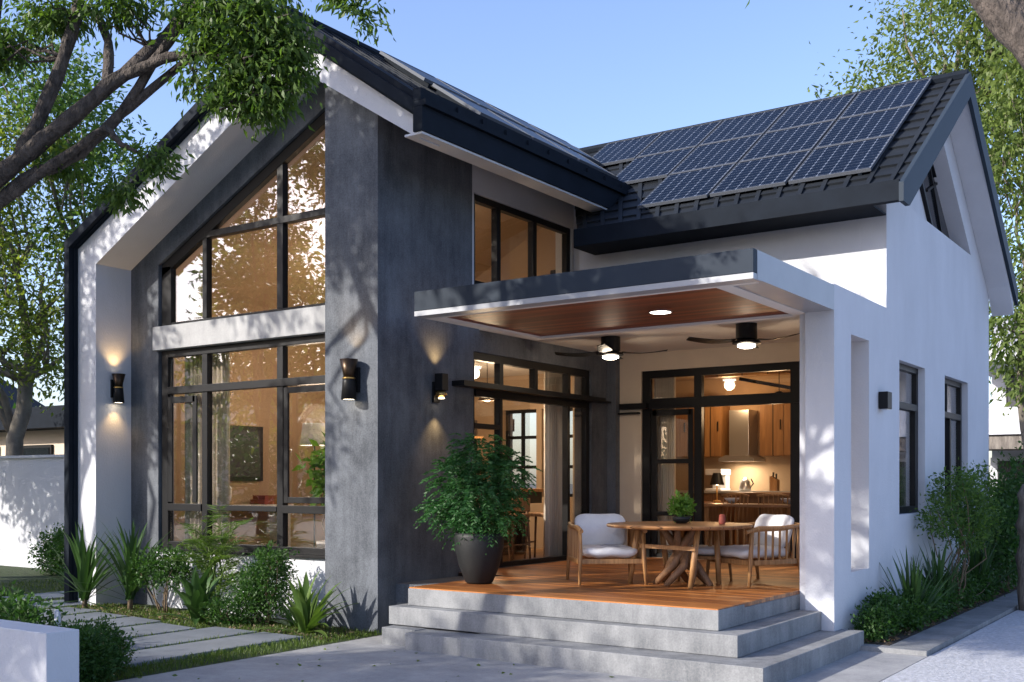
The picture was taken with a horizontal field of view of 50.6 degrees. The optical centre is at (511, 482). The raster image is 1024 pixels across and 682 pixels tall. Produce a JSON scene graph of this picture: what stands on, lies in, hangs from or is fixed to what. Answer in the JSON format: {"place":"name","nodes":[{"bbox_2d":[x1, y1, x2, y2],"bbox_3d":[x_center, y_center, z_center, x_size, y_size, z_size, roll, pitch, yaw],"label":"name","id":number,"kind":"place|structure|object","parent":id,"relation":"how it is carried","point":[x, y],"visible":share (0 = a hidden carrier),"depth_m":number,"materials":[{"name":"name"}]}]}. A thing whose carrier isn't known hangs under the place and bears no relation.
{"place":"outdoors","nodes":[
{"label":"outdoors","id":0,"kind":"place"},
{"bbox_2d":[0,379,43,408],"bbox_3d":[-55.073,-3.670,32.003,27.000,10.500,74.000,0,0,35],"label":"opposite house","id":1,"kind":"structure","parent":0,"point":[6,389],"depth_m":55.60,"materials":[{"name":"metal"}]},
{"bbox_2d":[0,565,381,681],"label":"lawn","id":2,"kind":"structure","parent":0,"point":[13,573],"depth_m":15.65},
{"bbox_2d":[0,454,63,568],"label":"boundary wall","id":3,"kind":"structure","parent":2,"relation":"on","point":[32,494],"depth_m":20.07,"materials":[{"name":"paint"}]},
{"bbox_2d":[0,579,67,627],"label":"leafy shrub","id":4,"kind":"object","parent":2,"relation":"on","point":[21,611],"visible":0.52,"depth_m":9.89,"materials":[{"name":"green plant"}]},
{"bbox_2d":[0,619,78,681],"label":"garden wall","id":5,"kind":"structure","parent":2,"relation":"on","point":[31,652],"depth_m":7.16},
{"bbox_2d":[27,522,63,576],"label":"hedge shrub","id":6,"kind":"object","parent":2,"relation":"on","point":[50,554],"visible":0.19,"depth_m":18.35,"materials":[{"name":"green plant"}]},
{"bbox_2d":[0,11,157,283],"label":"leafy tree","id":7,"kind":"object","parent":2,"relation":"on","point":[70,96],"visible":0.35,"depth_m":25.41,"materials":[{"name":"green plant"}]},
{"bbox_2d":[41,612,127,625],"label":"stepping slab","id":8,"kind":"structure","parent":2,"relation":"on","point":[89,616],"depth_m":12.47,"materials":[{"name":"concrete"}]},
{"bbox_2d":[35,608,137,681],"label":"clipped shrub","id":9,"kind":"object","parent":2,"relation":"on","point":[100,653],"visible":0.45,"depth_m":8.50,"materials":[{"name":"green plant"}]},
{"bbox_2d":[61,616,159,628],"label":"stepping slab","id":10,"kind":"structure","parent":2,"relation":"on","point":[128,621],"depth_m":12.02,"materials":[{"name":"concrete"}]},
{"bbox_2d":[106,623,195,637],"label":"stepping slab","id":11,"kind":"structure","parent":2,"relation":"on","point":[154,628],"depth_m":11.37,"materials":[{"name":"concrete"}]},
{"bbox_2d":[115,627,256,651],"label":"stepping slab","id":12,"kind":"structure","parent":2,"relation":"on","point":[145,642],"depth_m":10.85,"materials":[{"name":"concrete"}]},
{"bbox_2d":[0,0,395,218],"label":"tree","id":13,"kind":"object","parent":2,"relation":"on","point":[224,41],"visible":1,"depth_m":7.90,"materials":[{"name":"green plant"}]},
{"bbox_2d":[123,632,302,666],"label":"stepping slab","id":14,"kind":"structure","parent":2,"relation":"on","point":[167,652],"depth_m":10.19,"materials":[{"name":"concrete"}]},
{"bbox_2d":[74,605,369,641],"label":"planting soil","id":15,"kind":"structure","parent":0,"point":[251,627],"depth_m":11.70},
{"bbox_2d":[40,522,123,608],"bbox_3d":[-5.204,1.101,13.469,1.306,1.237,1.306,0,0,0],"label":"spiky plant","id":16,"kind":"object","parent":15,"relation":"on","point":[87,561],"visible":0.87,"depth_m":13.34,"materials":[{"name":"green plant"}]},
{"bbox_2d":[64,517,171,609],"bbox_3d":[-4.652,1.002,13.204,1.256,1.157,1.336,0,0,3],"label":"spiky plant","id":17,"kind":"object","parent":15,"relation":"on","point":[128,551],"visible":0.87,"depth_m":13.14,"materials":[{"name":"green plant"}]},
{"bbox_2d":[117,539,199,612],"bbox_3d":[-4.170,1.151,13.014,1.196,0.911,0.842,0,0,35],"label":"round shrub","id":18,"kind":"object","parent":15,"relation":"on","point":[166,569],"visible":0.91,"depth_m":12.92,"materials":[{"name":"green plant"}]},
{"bbox_2d":[146,566,233,625],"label":"broad leaf plant","id":19,"kind":"object","parent":15,"relation":"on","point":[198,591],"visible":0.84,"depth_m":11.98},
{"bbox_2d":[156,504,252,614],"bbox_3d":[-3.456,0.923,12.622,1.508,1.324,0.791,0,0,35],"label":"bamboo palm","id":20,"kind":"object","parent":15,"relation":"on","point":[208,561],"visible":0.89,"depth_m":12.56,"materials":[{"name":"green plant"}]},
{"bbox_2d":[194,592,258,625],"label":"ground shrub","id":21,"kind":"object","parent":15,"relation":"on","point":[220,608],"visible":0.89,"depth_m":11.80,"materials":[{"name":"green plant"}]},
{"bbox_2d":[222,540,299,625],"bbox_3d":[-2.758,1.159,11.918,1.026,1.076,0.828,0,0,35],"label":"fine shrub","id":22,"kind":"object","parent":15,"relation":"on","point":[256,587],"visible":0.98,"depth_m":11.77,"materials":[{"name":"green plant"}]},
{"bbox_2d":[243,569,355,637],"bbox_3d":[-2.123,1.473,11.235,1.192,1.127,1.101,0,0,35],"label":"broad leaf plant","id":23,"kind":"object","parent":15,"relation":"on","point":[307,614],"visible":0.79,"depth_m":11.20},
{"bbox_2d":[73,581,1017,643],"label":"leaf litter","id":24,"kind":"object","parent":15,"relation":"on","point":[865,640],"visible":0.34,"depth_m":11.77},
{"bbox_2d":[475,488,543,554],"bbox_3d":[-0.364,0.570,14.902,0.550,0.960,2.400,0,0,35],"label":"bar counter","id":25,"kind":"object","parent":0,"point":[519,538],"visible":0.06,"depth_m":15.75,"materials":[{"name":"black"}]},
{"bbox_2d":[0,0,1023,483],"label":"sky","id":26,"kind":"structure","parent":0,"point":[584,73],"materials":[{"name":"blue"}]},
{"bbox_2d":[115,635,931,681],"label":"driveway","id":27,"kind":"structure","parent":0,"point":[356,660],"depth_m":9.11,"materials":[{"name":"concrete"}]},
{"bbox_2d":[684,502,734,545],"bbox_3d":[2.985,0.675,16.404,0.650,0.750,0.420,0,0,35],"label":"side cabinet","id":28,"kind":"object","parent":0,"point":[713,514],"visible":0.02,"depth_m":16.16,"materials":[{"name":"brown wood"}]},
{"bbox_2d":[731,492,789,554],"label":"kitchen island","id":29,"kind":"structure","parent":0,"point":[752,515],"depth_m":15.79,"materials":[{"name":"brown wood"}]},
{"bbox_2d":[513,484,1013,584],"bbox_3d":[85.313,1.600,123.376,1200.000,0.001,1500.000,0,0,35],"label":"ground","id":30,"kind":"structure","parent":0,"point":[571,488],"depth_m":334.00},
{"bbox_2d":[0,81,110,455],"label":"leafy tree","id":31,"kind":"object","parent":30,"relation":"on","point":[28,368],"visible":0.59,"depth_m":25.60,"materials":[{"name":"green plant"}]},
{"bbox_2d":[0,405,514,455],"bbox_3d":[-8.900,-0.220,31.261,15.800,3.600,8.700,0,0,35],"label":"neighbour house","id":32,"kind":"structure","parent":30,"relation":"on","point":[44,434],"depth_m":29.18,"materials":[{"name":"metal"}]},
{"bbox_2d":[23,444,52,454],"bbox_3d":[-13.059,-0.220,29.641,1.600,1.600,0.085,0,0,35],"label":"window","id":33,"kind":"structure","parent":32,"relation":"in","point":[28,449],"depth_m":29.47,"materials":[{"name":"glass"}]},
{"bbox_2d":[64,5,1017,681],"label":"house","id":34,"kind":"structure","parent":30,"relation":"on","point":[400,235],"depth_m":12.44,"materials":[{"name":"paint"}]},
{"bbox_2d":[110,373,125,402],"bbox_3d":[-5.055,-1.205,13.903,0.185,0.370,0.170,0,0,35],"label":"wall lamp","id":35,"kind":"object","parent":34,"relation":"attached to","point":[116,389],"visible":1,"depth_m":13.85,"materials":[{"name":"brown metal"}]},
{"bbox_2d":[184,266,203,320],"bbox_3d":[-4.043,-2.405,13.929,0.506,0.730,0.093,0,0,35],"label":"curtain","id":36,"kind":"object","parent":34,"relation":"hanging from","point":[192,293],"visible":0.55,"depth_m":13.94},
{"bbox_2d":[185,352,229,543],"bbox_3d":[-3.890,-0.340,13.799,0.866,2.720,0.093,0,0,35],"label":"curtain","id":37,"kind":"object","parent":34,"relation":"hanging from","point":[220,434],"visible":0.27,"depth_m":13.69,"materials":[{"name":"fabric"}]},
{"bbox_2d":[162,334,324,555],"bbox_3d":[-3.154,-0.425,12.977,3.210,2.510,0.120,0,0,35],"label":"window","id":38,"kind":"structure","parent":34,"relation":"in","point":[283,383],"depth_m":13.22,"materials":[{"name":"black metal"}]},
{"bbox_2d":[162,111,324,325],"bbox_3d":[-3.146,-3.171,12.989,3.210,2.381,0.092,0,0,35],"label":"window","id":39,"kind":"structure","parent":34,"relation":"in","point":[278,166],"depth_m":12.93,"materials":[{"name":"black metal"}]},
{"bbox_2d":[230,425,262,480],"bbox_3d":[-3.956,-0.420,15.684,0.048,0.800,0.900,0,0,35],"label":"wall picture","id":40,"kind":"object","parent":34,"relation":"attached to","point":[246,453],"depth_m":15.77,"materials":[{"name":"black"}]},
{"bbox_2d":[235,504,293,545],"bbox_3d":[-3.796,0.685,15.512,0.450,0.730,1.400,0,0,35],"label":"console table","id":41,"kind":"object","parent":34,"relation":"on","point":[273,526],"visible":0.1,"depth_m":16.06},
{"bbox_2d":[292,432,324,547],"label":"indoor plant","id":42,"kind":"object","parent":34,"relation":"on","point":[318,461],"visible":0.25,"depth_m":13.67,"materials":[{"name":"green plant"}]},
{"bbox_2d":[300,423,324,547],"bbox_3d":[-2.690,0.123,14.747,0.400,1.850,0.400,0,0,35],"label":"floor lamp","id":43,"kind":"object","parent":34,"relation":"on","point":[313,431],"visible":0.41,"depth_m":14.60,"materials":[{"name":"beige metal"}]},
{"bbox_2d":[340,358,359,399],"bbox_3d":[-1.714,-1.083,11.412,0.196,0.426,0.213,0,0,35],"label":"wall lamp","id":44,"kind":"object","parent":34,"relation":"attached to","point":[351,381],"visible":1,"depth_m":11.35,"materials":[{"name":"brown metal"}]},
{"bbox_2d":[380,51,476,103],"bbox_3d":[-0.986,-4.719,12.718,0.800,0.086,0.980,40,21,28],"label":"solar panel","id":45,"kind":"object","parent":34,"relation":"on","point":[427,80],"visible":0.81,"depth_m":12.46,"materials":[{"name":"blue"}]},
{"bbox_2d":[432,373,447,402],"bbox_3d":[-0.795,-1.050,12.064,0.165,0.320,0.140,0,0,35],"label":"wall lamp","id":46,"kind":"object","parent":34,"relation":"attached to","point":[439,386],"visible":1,"depth_m":12.03,"materials":[{"name":"black metal"}]},
{"bbox_2d":[412,432,542,583],"bbox_3d":[-0.384,0.261,11.145,1.412,1.554,1.030,0,0,35],"label":"potted tree","id":47,"kind":"object","parent":34,"relation":"on","point":[479,543],"visible":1,"depth_m":10.97,"materials":[{"name":"green plant"}]},
{"bbox_2d":[437,78,524,126],"bbox_3d":[-0.400,-4.719,13.565,0.800,0.086,0.980,40,21,28],"label":"solar panel","id":48,"kind":"object","parent":34,"relation":"on","point":[480,102],"visible":0.44,"depth_m":13.55,"materials":[{"name":"blue"}]},
{"bbox_2d":[432,83,530,137],"bbox_3d":[-0.344,-4.181,12.274,0.800,0.086,0.980,40,21,28],"label":"solar panel","id":49,"kind":"object","parent":34,"relation":"attached to","point":[463,102],"visible":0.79,"depth_m":12.07,"materials":[{"name":"blue"}]},
{"bbox_2d":[504,498,530,560],"bbox_3d":[0.011,0.631,14.521,0.350,0.841,0.373,0,0,45],"label":"bar stool","id":50,"kind":"object","parent":34,"relation":"on","point":[526,509],"visible":0.42,"depth_m":14.46,"materials":[{"name":"brown wood"}]},
{"bbox_2d":[506,409,535,486],"bbox_3d":[0.183,-0.470,17.539,0.650,1.400,0.060,0,0,35],"label":"rear window","id":51,"kind":"structure","parent":34,"relation":"in","point":[508,437],"depth_m":17.53,"materials":[{"name":"black metal"}]},
{"bbox_2d":[474,194,569,283],"bbox_3d":[0.123,-2.865,13.678,0.084,1.090,2.200,0,0,35],"label":"window","id":52,"kind":"structure","parent":34,"relation":"in","point":[496,208],"depth_m":13.57,"materials":[{"name":"black metal"}]},
{"bbox_2d":[486,102,567,147],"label":"solar panel","id":53,"kind":"object","parent":34,"relation":"on","point":[529,126],"visible":0.46,"depth_m":14.41,"materials":[{"name":"blue"}]},
{"bbox_2d":[473,352,588,566],"bbox_3d":[0.269,-0.250,13.875,0.100,2.580,2.730,0,0,35],"label":"sliding door","id":54,"kind":"structure","parent":34,"relation":"in","point":[498,361],"depth_m":14.36,"materials":[{"name":"black metal"}]},
{"bbox_2d":[488,109,577,159],"bbox_3d":[0.242,-4.181,13.121,0.800,0.086,0.980,40,21,28],"label":"solar panel","id":55,"kind":"object","parent":34,"relation":"attached to","point":[540,139],"visible":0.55,"depth_m":13.06,"materials":[{"name":"blue"}]},
{"bbox_2d":[543,372,561,556],"bbox_3d":[0.613,-0.250,14.922,0.093,2.540,0.556,0,0,35],"label":"curtain","id":56,"kind":"object","parent":34,"relation":"hanging from","point":[552,545],"visible":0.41,"depth_m":14.80,"materials":[{"name":"fabric"}]},
{"bbox_2d":[529,123,604,166],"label":"solar panel","id":57,"kind":"object","parent":34,"relation":"on","point":[580,152],"visible":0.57,"depth_m":15.22,"materials":[{"name":"blue"}]},
{"bbox_2d":[535,132,618,179],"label":"solar panel","id":58,"kind":"object","parent":34,"relation":"attached to","point":[583,160],"visible":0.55,"depth_m":13.92,"materials":[{"name":"blue"}]},
{"bbox_2d":[566,514,646,584],"bbox_3d":[0.976,0.688,11.327,0.736,0.708,0.786,0,0,-7],"label":"lounge chair","id":59,"kind":"object","parent":34,"relation":"on","point":[593,539],"visible":0.94,"depth_m":11.32,"materials":[{"name":"fabric"}]},
{"bbox_2d":[555,336,667,359],"bbox_3d":[1.221,-1.659,13.405,1.054,0.278,1.054,0,0,-30],"label":"ceiling fan","id":60,"kind":"object","parent":34,"relation":"hanging from","point":[608,348],"visible":1,"depth_m":13.31,"materials":[{"name":"black metal"}]},
{"bbox_2d":[593,132,661,166],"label":"solar panel","id":61,"kind":"object","parent":34,"relation":"on","point":[627,151],"visible":0.81,"depth_m":15.61,"materials":[{"name":"blue"}]},
{"bbox_2d":[616,146,695,183],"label":"solar panel","id":62,"kind":"object","parent":34,"relation":"on","point":[659,166],"visible":0.82,"depth_m":14.36,"materials":[{"name":"blue"}]},
{"bbox_2d":[654,377,675,552],"bbox_3d":[2.141,-0.250,15.197,0.336,2.540,0.093,0,0,35],"label":"curtain","id":63,"kind":"object","parent":34,"relation":"hanging from","point":[664,387],"visible":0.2,"depth_m":15.16,"materials":[{"name":"fabric"}]},
{"bbox_2d":[637,120,721,156],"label":"solar panel","id":64,"kind":"object","parent":34,"relation":"on","point":[686,137],"visible":0.92,"depth_m":15.10,"materials":[{"name":"blue"}]},
{"bbox_2d":[606,521,752,588],"bbox_3d":[1.702,0.742,11.042,1.480,0.638,1.480,0,0,35],"label":"patio table","id":65,"kind":"object","parent":34,"relation":"on","point":[681,560],"visible":0.99,"depth_m":10.91,"materials":[{"name":"brown wood"}]},
{"bbox_2d":[666,489,697,523],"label":"table plant","id":66,"kind":"object","parent":65,"relation":"on","point":[681,506],"visible":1,"depth_m":11.09,"materials":[{"name":"green plant"}]},
{"bbox_2d":[637,163,735,209],"bbox_3d":[2.137,-3.585,13.165,0.900,0.086,1.035,0,34,35],"label":"solar panel","id":67,"kind":"object","parent":34,"relation":"on","point":[699,184],"visible":1,"depth_m":13.09,"materials":[{"name":"blue"}]},
{"bbox_2d":[676,406,729,457],"bbox_3d":[3.043,-0.920,18.291,1.200,1.000,0.390,0,0,35],"label":"wall cabinet","id":68,"kind":"object","parent":34,"relation":"attached to","point":[716,431],"depth_m":17.94,"materials":[{"name":"brown wood"}]},
{"bbox_2d":[676,408,687,456],"bbox_3d":[2.820,-0.920,18.231,0.284,0.980,0.038,0,0,35],"label":"door","id":69,"kind":"structure","parent":68,"relation":"in","point":[681,420],"depth_m":18.21,"materials":[{"name":"brown wood"}]},
{"bbox_2d":[705,407,720,455],"bbox_3d":[3.313,-0.920,17.890,0.284,0.980,0.038,0,0,35],"label":"door","id":70,"kind":"structure","parent":68,"relation":"in","point":[712,414],"depth_m":17.89,"materials":[{"name":"brown wood"}]},
{"bbox_2d":[677,545,732,582],"bbox_3d":[2.036,0.853,11.419,0.500,0.376,0.420,0,0,35],"label":"chair","id":71,"kind":"object","parent":34,"relation":"on","point":[705,552],"visible":0.48,"depth_m":11.23,"materials":[{"name":"brown wood"}]},
{"bbox_2d":[676,493,736,544],"bbox_3d":[4.261,0.615,17.327,4.300,0.870,0.590,0,0,35],"label":"base cabinet","id":72,"kind":"object","parent":34,"relation":"on","point":[709,497],"depth_m":17.67,"materials":[{"name":"brown wood"}]},
{"bbox_2d":[677,490,789,492],"bbox_3d":[4.255,0.159,17.319,4.340,0.037,0.610,0,0,35],"label":"worktop","id":73,"kind":"object","parent":72,"relation":"on","point":[682,491],"visible":0.04,"depth_m":17.49,"materials":[{"name":"concrete"}]},
{"bbox_2d":[705,469,730,490],"bbox_3d":[3.417,-0.041,17.953,0.280,0.358,0.420,0,0,35],"label":"coffee machine","id":74,"kind":"object","parent":73,"relation":"on","point":[725,473],"visible":0.81,"depth_m":17.86,"materials":[{"name":"white"}]},
{"bbox_2d":[670,133,762,173],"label":"solar panel","id":75,"kind":"object","parent":34,"relation":"on","point":[736,150],"visible":0.94,"depth_m":13.85,"materials":[{"name":"blue"}]},
{"bbox_2d":[642,361,799,558],"bbox_3d":[3.222,-0.255,14.216,3.370,2.590,0.110,0,0,35],"label":"kitchen door","id":76,"kind":"structure","parent":34,"relation":"in","point":[650,461],"depth_m":14.68,"materials":[{"name":"black metal"}]},
{"bbox_2d":[705,493,749,545],"bbox_3d":[2.971,0.601,14.928,0.468,0.902,0.483,0,0,45],"label":"dining chair","id":77,"kind":"object","parent":34,"relation":"on","point":[735,495],"visible":0.52,"depth_m":15.02,"materials":[{"name":"brown wood"}]},
{"bbox_2d":[719,409,764,461],"bbox_3d":[3.763,-0.760,17.714,0.600,0.840,0.520,0,0,35],"label":"cooker hood","id":78,"kind":"object","parent":34,"relation":"attached to","point":[742,435],"visible":1,"depth_m":17.63,"materials":[{"name":"silver metal"}]},
{"bbox_2d":[686,322,799,348],"bbox_3d":[2.773,-1.659,12.308,1.215,0.278,1.215,0,0,35],"label":"ceiling fan","id":79,"kind":"object","parent":34,"relation":"hanging from","point":[746,335],"visible":1,"depth_m":12.19,"materials":[{"name":"black metal"}]},
{"bbox_2d":[700,107,786,144],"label":"solar panel","id":80,"kind":"object","parent":34,"relation":"on","point":[746,125],"visible":0.93,"depth_m":14.56,"materials":[{"name":"blue"}]},
{"bbox_2d":[704,503,789,545],"bbox_3d":[3.445,0.675,15.004,1.600,0.750,0.640,0,0,35],"label":"dining table","id":81,"kind":"object","parent":34,"relation":"on","point":[707,506],"visible":0.31,"depth_m":15.03,"materials":[{"name":"brown wood"}]},
{"bbox_2d":[705,514,799,586],"bbox_3d":[2.513,0.688,11.205,0.786,0.708,0.736,0,0,-27],"label":"lounge chair","id":82,"kind":"object","parent":34,"relation":"on","point":[769,537],"visible":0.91,"depth_m":11.03,"materials":[{"name":"fabric"}]},
{"bbox_2d":[710,149,811,197],"bbox_3d":[2.910,-3.585,12.630,0.900,0.086,1.035,0,34,35],"label":"solar panel","id":83,"kind":"object","parent":34,"relation":"on","point":[775,171],"visible":0.99,"depth_m":12.56,"materials":[{"name":"blue"}]},
{"bbox_2d":[748,493,789,557],"bbox_3d":[3.461,0.601,14.590,0.468,0.902,0.483,0,0,30],"label":"dining chair","id":84,"kind":"object","parent":34,"relation":"on","point":[773,495],"visible":0.41,"depth_m":14.75,"materials":[{"name":"brown wood"}]},
{"bbox_2d":[760,404,789,456],"bbox_3d":[4.918,-0.920,16.994,2.040,1.000,0.390,0,0,35],"label":"wall cabinet","id":85,"kind":"object","parent":34,"relation":"attached to","point":[774,430],"depth_m":17.29,"materials":[{"name":"brown wood"}]},
{"bbox_2d":[760,404,783,455],"bbox_3d":[4.147,-0.920,17.313,0.392,0.980,0.038,0,0,35],"label":"door","id":86,"kind":"structure","parent":85,"relation":"in","point":[771,415],"depth_m":17.31,"materials":[{"name":"brown wood"}]},
{"bbox_2d":[784,404,789,454],"bbox_3d":[4.483,-0.920,17.081,0.392,0.980,0.038,0,0,35],"label":"door","id":87,"kind":"structure","parent":85,"relation":"in","point":[786,406],"depth_m":17.17,"materials":[{"name":"brown wood"}]},
{"bbox_2d":[739,119,835,161],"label":"solar panel","id":88,"kind":"object","parent":34,"relation":"on","point":[792,139],"visible":0.92,"depth_m":13.31,"materials":[{"name":"blue"}]},
{"bbox_2d":[767,93,855,131],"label":"solar panel","id":89,"kind":"object","parent":34,"relation":"on","point":[828,109],"visible":0.94,"depth_m":14.03,"materials":[{"name":"blue"}]},
{"bbox_2d":[788,134,893,185],"bbox_3d":[3.683,-3.585,12.096,0.900,0.086,1.035,0,34,35],"label":"solar panel","id":90,"kind":"object","parent":34,"relation":"on","point":[860,157],"visible":1,"depth_m":12.02,"materials":[{"name":"blue"}]},
{"bbox_2d":[815,104,913,147],"bbox_3d":[4.178,-4.174,12.812,0.900,0.086,1.035,0,34,35],"label":"solar panel","id":91,"kind":"object","parent":34,"relation":"on","point":[886,122],"visible":0.94,"depth_m":12.78,"materials":[{"name":"blue"}]},
{"bbox_2d":[839,77,931,117],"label":"solar panel","id":92,"kind":"object","parent":34,"relation":"on","point":[890,97],"visible":0.94,"depth_m":13.50,"materials":[{"name":"blue"}]},
{"bbox_2d":[899,363,917,513],"bbox_3d":[4.529,-0.500,12.540,0.085,1.720,1.120,0,0,35],"label":"side window","id":93,"kind":"structure","parent":34,"relation":"in","point":[912,408],"depth_m":12.89,"materials":[{"name":"black metal"}]},
{"bbox_2d":[919,164,949,238],"bbox_3d":[5.565,-3.703,14.211,0.050,1.137,1.842,0,0,35],"label":"gable window","id":94,"kind":"structure","parent":34,"relation":"in","point":[934,214],"depth_m":14.08,"materials":[{"name":"glass"}]},
{"bbox_2d":[945,378,961,518],"bbox_3d":[5.780,-0.440,14.350,0.085,1.840,1.320,0,0,35],"label":"side window","id":95,"kind":"structure","parent":34,"relation":"in","point":[957,416],"depth_m":14.67,"materials":[{"name":"black metal"}]},
{"bbox_2d":[745,0,1023,69],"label":"tree","id":96,"kind":"object","parent":30,"relation":"on","point":[1003,21],"visible":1,"depth_m":5.93,"materials":[{"name":"brown plant"}]},
{"bbox_2d":[807,0,1023,195],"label":"olive tree","id":97,"kind":"object","parent":30,"relation":"on","point":[972,44],"visible":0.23,"depth_m":26.15,"materials":[{"name":"green plant"}]},
{"bbox_2d":[861,590,1017,655],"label":"kerb","id":98,"kind":"structure","parent":30,"relation":"on","point":[936,638],"depth_m":11.21,"materials":[{"name":"concrete"}]},
{"bbox_2d":[865,579,1017,645],"bbox_3d":[6.673,1.560,15.057,0.410,0.060,11.640,0,0,35],"label":"planting bed","id":99,"kind":"object","parent":30,"relation":"on","point":[901,637],"visible":0.11,"depth_m":11.67,"materials":[{"name":"soil"}]},
{"bbox_2d":[848,586,936,643],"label":"ground cover shrub","id":100,"kind":"object","parent":99,"relation":"on","point":[885,614],"visible":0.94,"depth_m":10.74,"materials":[{"name":"green plant"}]},
{"bbox_2d":[879,548,961,626],"bbox_3d":[4.307,1.096,11.349,0.904,0.868,0.616,0,0,35],"label":"strap leaf plant","id":101,"kind":"object","parent":99,"relation":"on","point":[914,580],"visible":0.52,"depth_m":11.32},
{"bbox_2d":[911,538,969,616],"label":"strap leaf plant","id":102,"kind":"object","parent":99,"relation":"on","point":[939,566],"visible":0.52,"depth_m":12.26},
{"bbox_2d":[900,558,1001,623],"bbox_3d":[5.284,1.333,12.996,0.644,0.714,3.921,0,0,35],"label":"ground cover shrub","id":103,"kind":"object","parent":99,"relation":"on","point":[969,594],"visible":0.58,"depth_m":12.95,"materials":[{"name":"green plant"}]},
{"bbox_2d":[909,457,1014,611],"bbox_3d":[5.410,0.616,12.942,1.040,1.885,2.310,0,0,35],"label":"tall shrub","id":104,"kind":"object","parent":99,"relation":"on","point":[969,521],"visible":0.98,"depth_m":12.72,"materials":[{"name":"green plant"}]},
{"bbox_2d":[952,535,1016,600],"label":"strap leaf plant","id":105,"kind":"object","parent":99,"relation":"on","point":[977,557],"visible":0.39,"depth_m":13.88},
{"bbox_2d":[969,441,1023,596],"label":"tall shrub","id":106,"kind":"object","parent":99,"relation":"on","point":[1004,553],"visible":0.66,"depth_m":15.00,"materials":[{"name":"green plant"}]},
{"bbox_2d":[976,36,1023,448],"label":"olive tree","id":107,"kind":"object","parent":30,"relation":"on","point":[1013,149],"visible":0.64,"depth_m":22.00,"materials":[{"name":"green plant"}]},
{"bbox_2d":[989,318,1023,495],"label":"neighbour building","id":108,"kind":"structure","parent":30,"relation":"on","point":[1005,433],"depth_m":30.02,"materials":[{"name":"paint"}]},
{"bbox_2d":[881,609,1023,681],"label":"pavement","id":109,"kind":"structure","parent":0,"point":[993,652],"depth_m":9.62,"materials":[{"name":"concrete"}]},
{"bbox_2d":[1015,484,1023,610],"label":"stone post","id":110,"kind":"object","parent":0,"point":[1019,527],"visible":1,"depth_m":13.32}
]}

